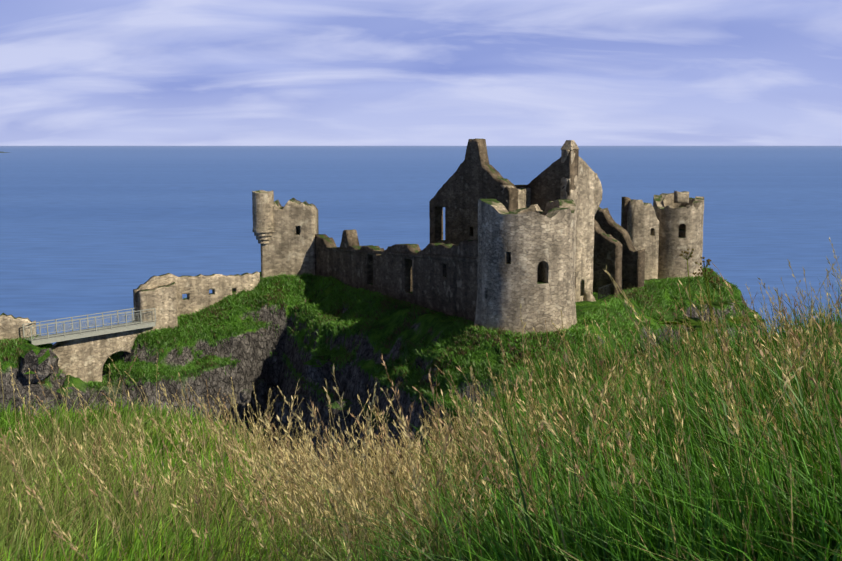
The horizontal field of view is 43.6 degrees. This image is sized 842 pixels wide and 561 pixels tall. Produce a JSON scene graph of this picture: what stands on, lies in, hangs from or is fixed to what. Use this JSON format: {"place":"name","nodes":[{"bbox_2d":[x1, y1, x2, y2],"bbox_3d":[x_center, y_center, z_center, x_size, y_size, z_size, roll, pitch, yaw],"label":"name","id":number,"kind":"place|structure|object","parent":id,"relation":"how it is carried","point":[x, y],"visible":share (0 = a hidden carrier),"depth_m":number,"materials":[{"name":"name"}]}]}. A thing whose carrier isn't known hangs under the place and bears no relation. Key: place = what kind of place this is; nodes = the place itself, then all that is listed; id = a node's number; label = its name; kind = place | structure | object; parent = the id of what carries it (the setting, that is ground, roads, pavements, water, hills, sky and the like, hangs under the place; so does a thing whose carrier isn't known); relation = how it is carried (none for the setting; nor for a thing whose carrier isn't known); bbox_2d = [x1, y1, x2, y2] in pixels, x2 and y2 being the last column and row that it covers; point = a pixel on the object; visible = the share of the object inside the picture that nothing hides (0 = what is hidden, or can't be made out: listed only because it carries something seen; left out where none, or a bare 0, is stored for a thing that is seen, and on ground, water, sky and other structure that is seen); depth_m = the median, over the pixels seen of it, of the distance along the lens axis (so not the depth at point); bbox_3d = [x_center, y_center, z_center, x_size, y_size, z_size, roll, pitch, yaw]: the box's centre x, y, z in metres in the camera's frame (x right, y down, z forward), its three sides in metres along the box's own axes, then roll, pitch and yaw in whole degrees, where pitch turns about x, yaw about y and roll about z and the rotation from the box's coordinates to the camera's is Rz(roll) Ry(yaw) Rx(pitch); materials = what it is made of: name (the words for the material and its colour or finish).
{"place":"outdoors","nodes":[
{"label":"outdoors","id":0,"kind":"place"},
{"bbox_2d":[0,272,766,488],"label":"cliff","id":1,"kind":"structure","parent":0,"point":[252,350],"depth_m":107.38,"materials":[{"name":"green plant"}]},
{"bbox_2d":[0,313,36,339],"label":"wall","id":2,"kind":"structure","parent":1,"relation":"on","point":[11,326],"depth_m":106.55,"materials":[{"name":"stone"}]},
{"bbox_2d":[51,328,141,381],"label":"bridge arch","id":3,"kind":"structure","parent":1,"relation":"attached to","point":[84,359],"depth_m":110.49,"materials":[{"name":"stone"}]},
{"bbox_2d":[22,307,155,344],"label":"footbridge","id":4,"kind":"object","parent":3,"relation":"on","point":[84,333],"visible":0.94,"depth_m":109.63,"materials":[{"name":"grey metal"}]},
{"bbox_2d":[137,281,177,334],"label":"gatehouse wall","id":5,"kind":"structure","parent":1,"relation":"on","point":[162,300],"depth_m":114.74,"materials":[{"name":"stone"}]},
{"bbox_2d":[133,271,259,320],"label":"ward wall","id":6,"kind":"structure","parent":1,"relation":"on","point":[196,289],"depth_m":118.56,"materials":[{"name":"beige stone"}]},
{"bbox_2d":[261,197,318,277],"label":"gatehouse","id":7,"kind":"object","parent":1,"relation":"on","point":[288,248],"visible":0.62,"depth_m":124.12,"materials":[{"name":"grey stone"}]},
{"bbox_2d":[252,190,273,243],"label":"turret","id":8,"kind":"object","parent":7,"relation":"attached to","point":[262,212],"visible":0.92,"depth_m":122.86,"materials":[{"name":"beige stone"}]},
{"bbox_2d":[19,338,707,425],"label":"rocks","id":9,"kind":"object","parent":1,"relation":"on","point":[318,369],"visible":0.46,"depth_m":103.62,"materials":[{"name":"grey stone"}]},
{"bbox_2d":[0,267,755,441],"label":"crag tussocks","id":10,"kind":"object","parent":1,"relation":"on","point":[459,347],"visible":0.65,"depth_m":107.75,"materials":[{"name":"green plant"}]},
{"bbox_2d":[315,229,477,321],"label":"curtain wall","id":11,"kind":"structure","parent":1,"relation":"on","point":[448,287],"depth_m":105.17,"materials":[{"name":"stone"}]},
{"bbox_2d":[325,247,477,261],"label":"curtain ledge","id":12,"kind":"object","parent":11,"relation":"attached to","point":[460,258],"visible":0.75,"depth_m":103.71,"materials":[{"name":"stone"}]},
{"bbox_2d":[429,138,517,244],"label":"gable","id":13,"kind":"structure","parent":1,"relation":"on","point":[474,178],"depth_m":107.98,"materials":[{"name":"grey stone"}]},
{"bbox_2d":[500,185,530,210],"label":"wall","id":14,"kind":"structure","parent":1,"relation":"on","point":[524,196],"depth_m":105.95,"materials":[{"name":"stone"}]},
{"bbox_2d":[474,199,576,334],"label":"round tower","id":15,"kind":"structure","parent":1,"relation":"on","point":[527,259],"depth_m":87.45,"materials":[{"name":"grey stone"}]},
{"bbox_2d":[515,149,578,287],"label":"dark gable","id":16,"kind":"structure","parent":1,"relation":"on","point":[545,185],"depth_m":104.56,"materials":[{"name":"grey stone"}]},
{"bbox_2d":[561,140,578,148],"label":"chimney","id":17,"kind":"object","parent":16,"relation":"on","point":[569,144],"depth_m":103.09,"materials":[{"name":"stone"}]},
{"bbox_2d":[560,149,594,301],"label":"wall","id":18,"kind":"structure","parent":1,"relation":"on","point":[584,184],"depth_m":105.25,"materials":[{"name":"stone"}]},
{"bbox_2d":[594,173,602,216],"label":"corner turret","id":19,"kind":"object","parent":18,"relation":"attached to","point":[598,192],"visible":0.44,"depth_m":106.41,"materials":[{"name":"stone"}]},
{"bbox_2d":[582,290,595,300],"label":"gable buttress","id":20,"kind":"structure","parent":1,"relation":"on","point":[588,296],"depth_m":106.15,"materials":[{"name":"stone"}]},
{"bbox_2d":[593,220,622,294],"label":"ruin","id":21,"kind":"object","parent":1,"relation":"on","point":[607,251],"visible":0.54,"depth_m":111.07,"materials":[{"name":"grey stone"}]},
{"bbox_2d":[598,280,622,299],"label":"yard fence","id":22,"kind":"object","parent":1,"relation":"on","point":[607,292],"visible":0.54,"depth_m":108.75,"materials":[{"name":"black metal"}]},
{"bbox_2d":[594,207,644,289],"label":"ruin","id":23,"kind":"object","parent":1,"relation":"on","point":[633,266],"visible":0.48,"depth_m":114.97,"materials":[{"name":"grey stone"}]},
{"bbox_2d":[621,197,629,230],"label":"ruined wall","id":24,"kind":"structure","parent":1,"relation":"on","point":[625,205],"depth_m":123.40,"materials":[{"name":"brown stone"}]},
{"bbox_2d":[627,199,658,279],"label":"stub wall","id":25,"kind":"structure","parent":1,"relation":"on","point":[643,226],"depth_m":122.69,"materials":[{"name":"grey stone"}]},
{"bbox_2d":[653,193,703,278],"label":"round tower","id":26,"kind":"structure","parent":1,"relation":"on","point":[680,227],"depth_m":123.82,"materials":[{"name":"grey stone"}]},
{"bbox_2d":[674,191,688,202],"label":"merlon","id":27,"kind":"object","parent":26,"relation":"on","point":[681,197],"visible":1,"depth_m":123.93,"materials":[{"name":"grey stone"}]},
{"bbox_2d":[0,146,841,365],"bbox_3d":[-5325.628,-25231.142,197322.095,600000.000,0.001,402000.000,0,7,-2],"label":"sea","id":28,"kind":"structure","parent":0,"point":[85,230],"depth_m":829.91,"materials":[{"name":"blue liquid"}]},
{"bbox_2d":[0,0,841,145],"label":"sky","id":29,"kind":"structure","parent":0,"point":[73,72],"materials":[{"name":"blue"}]},
{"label":"headland","id":30,"kind":"object","parent":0,"visible":0},
{"bbox_2d":[0,238,841,560],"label":"seeding grass stalks","id":31,"kind":"object","parent":30,"relation":"on","point":[290,476],"visible":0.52,"depth_m":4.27,"materials":[{"name":"beige plant"}]},
{"bbox_2d":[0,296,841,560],"bbox_3d":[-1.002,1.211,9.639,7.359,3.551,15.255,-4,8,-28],"label":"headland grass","id":32,"kind":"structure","parent":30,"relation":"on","point":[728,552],"depth_m":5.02,"materials":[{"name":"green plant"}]},
{"bbox_2d":[0,277,841,560],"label":"tall grass","id":33,"kind":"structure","parent":30,"relation":"on","point":[744,488],"depth_m":3.49,"materials":[{"name":"green plant"}]},
{"bbox_2d":[658,248,754,349],"bbox_3d":[2.572,0.332,9.241,0.930,1.192,0.830,4,8,26],"label":"hogweed","id":34,"kind":"object","parent":30,"relation":"on","point":[694,322],"visible":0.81,"depth_m":9.29,"materials":[{"name":"green plant"}]}
]}

